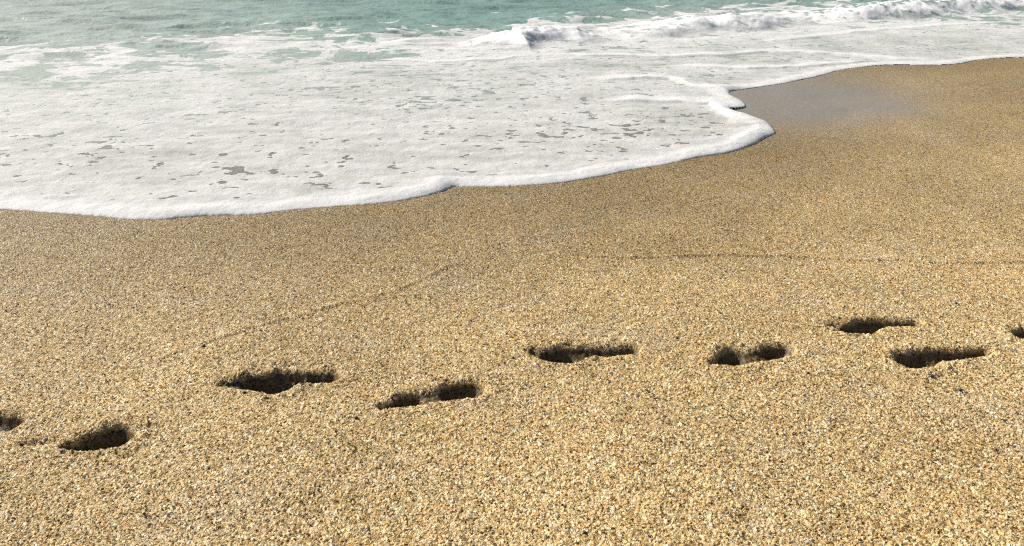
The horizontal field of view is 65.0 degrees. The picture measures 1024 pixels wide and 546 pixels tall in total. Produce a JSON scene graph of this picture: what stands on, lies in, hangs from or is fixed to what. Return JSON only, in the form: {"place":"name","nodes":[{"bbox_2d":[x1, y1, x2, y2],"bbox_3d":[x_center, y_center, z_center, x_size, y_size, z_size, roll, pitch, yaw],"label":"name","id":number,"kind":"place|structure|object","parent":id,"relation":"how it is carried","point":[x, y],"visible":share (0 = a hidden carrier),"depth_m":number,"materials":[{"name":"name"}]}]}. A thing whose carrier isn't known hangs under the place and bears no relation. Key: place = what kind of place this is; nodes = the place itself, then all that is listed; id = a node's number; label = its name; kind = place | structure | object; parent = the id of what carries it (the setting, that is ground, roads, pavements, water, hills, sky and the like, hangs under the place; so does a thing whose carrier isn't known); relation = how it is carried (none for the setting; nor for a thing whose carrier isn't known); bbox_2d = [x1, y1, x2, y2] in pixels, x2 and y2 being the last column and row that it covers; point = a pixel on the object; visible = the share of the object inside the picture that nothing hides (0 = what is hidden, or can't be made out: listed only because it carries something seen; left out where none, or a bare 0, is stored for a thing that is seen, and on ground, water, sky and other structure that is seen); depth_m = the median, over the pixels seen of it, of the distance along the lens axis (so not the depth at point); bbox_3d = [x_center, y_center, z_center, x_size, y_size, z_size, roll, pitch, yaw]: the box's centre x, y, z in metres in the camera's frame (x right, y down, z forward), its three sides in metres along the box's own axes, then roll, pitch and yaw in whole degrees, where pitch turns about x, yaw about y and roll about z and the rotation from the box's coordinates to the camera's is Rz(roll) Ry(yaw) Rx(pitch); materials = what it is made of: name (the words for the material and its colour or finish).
{"place":"outdoors","nodes":[
{"label":"outdoors","id":0,"kind":"place"},
{"bbox_2d":[0,0,889,53],"bbox_3d":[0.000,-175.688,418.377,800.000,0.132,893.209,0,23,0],"label":"sea water","id":1,"kind":"structure","parent":0,"point":[35,26],"depth_m":10.03,"materials":[{"name":"teal liquid"}]},
{"bbox_2d":[0,2,1023,219],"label":"sea foam","id":2,"kind":"object","parent":1,"relation":"on","point":[259,122],"visible":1,"depth_m":4.75,"materials":[{"name":"liquid"}]},
{"bbox_2d":[469,25,606,45],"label":"breaking wave","id":3,"kind":"object","parent":1,"relation":"on","point":[527,35],"visible":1,"depth_m":7.54,"materials":[{"name":"liquid"}]},
{"bbox_2d":[608,12,811,33],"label":"breaking wave","id":4,"kind":"object","parent":1,"relation":"on","point":[714,22],"visible":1,"depth_m":8.56,"materials":[{"name":"liquid"}]},
{"bbox_2d":[787,0,1023,19],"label":"breaking wave","id":5,"kind":"object","parent":1,"relation":"on","point":[887,9],"visible":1,"depth_m":10.06,"materials":[{"name":"liquid"}]},
{"bbox_2d":[0,57,1023,545],"bbox_3d":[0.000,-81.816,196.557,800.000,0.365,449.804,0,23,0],"label":"sand","id":6,"kind":"structure","parent":0,"point":[882,189],"depth_m":2.01,"materials":[{"name":"beige sand"}]},
{"bbox_2d":[0,402,45,438],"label":"footprint","id":7,"kind":"object","parent":6,"relation":"on","point":[16,418],"visible":1,"depth_m":1.72},
{"bbox_2d":[14,412,167,463],"bbox_3d":[-0.845,0.366,1.642,0.270,0.071,0.180,-17,28,-34],"label":"footprint","id":8,"kind":"object","parent":6,"relation":"on","point":[115,435],"visible":0.94,"depth_m":1.65},
{"bbox_2d":[213,360,356,403],"bbox_3d":[-0.523,0.273,1.856,0.322,0.071,0.193,0,23,0],"label":"footprint","id":9,"kind":"object","parent":6,"relation":"on","point":[269,382],"visible":0.96,"depth_m":1.88},
{"bbox_2d":[365,371,501,416],"bbox_3d":[-0.174,0.285,1.804,0.313,0.050,0.159,-5,23,-12],"label":"footprint","id":10,"kind":"object","parent":6,"relation":"on","point":[469,389],"visible":1,"depth_m":1.80},
{"bbox_2d":[520,337,654,370],"bbox_3d":[0.185,0.219,1.969,0.332,0.061,0.165,0,23,0],"label":"footprint","id":11,"kind":"object","parent":6,"relation":"on","point":[561,353],"visible":0.97,"depth_m":1.99},
{"bbox_2d":[695,335,811,372],"bbox_3d":[0.583,0.216,1.963,0.308,0.059,0.160,-5,23,-12],"label":"footprint","id":12,"kind":"object","parent":6,"relation":"on","point":[759,353],"visible":0.98,"depth_m":1.97},
{"bbox_2d":[823,311,936,341],"bbox_3d":[0.963,0.150,2.121,0.311,0.053,0.160,-9,24,-20],"label":"footprint","id":13,"kind":"object","parent":6,"relation":"on","point":[876,326],"visible":0.97,"depth_m":2.13},
{"bbox_2d":[870,340,1007,377],"bbox_3d":[1.046,0.219,1.985,0.343,0.064,0.168,-8,24,-19],"label":"footprint","id":14,"kind":"object","parent":6,"relation":"on","point":[920,358],"visible":0.98,"depth_m":1.99},
{"bbox_2d":[996,318,1023,343],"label":"footprint","id":15,"kind":"object","parent":6,"relation":"on","point":[1012,330],"visible":0.88,"depth_m":2.10}
]}

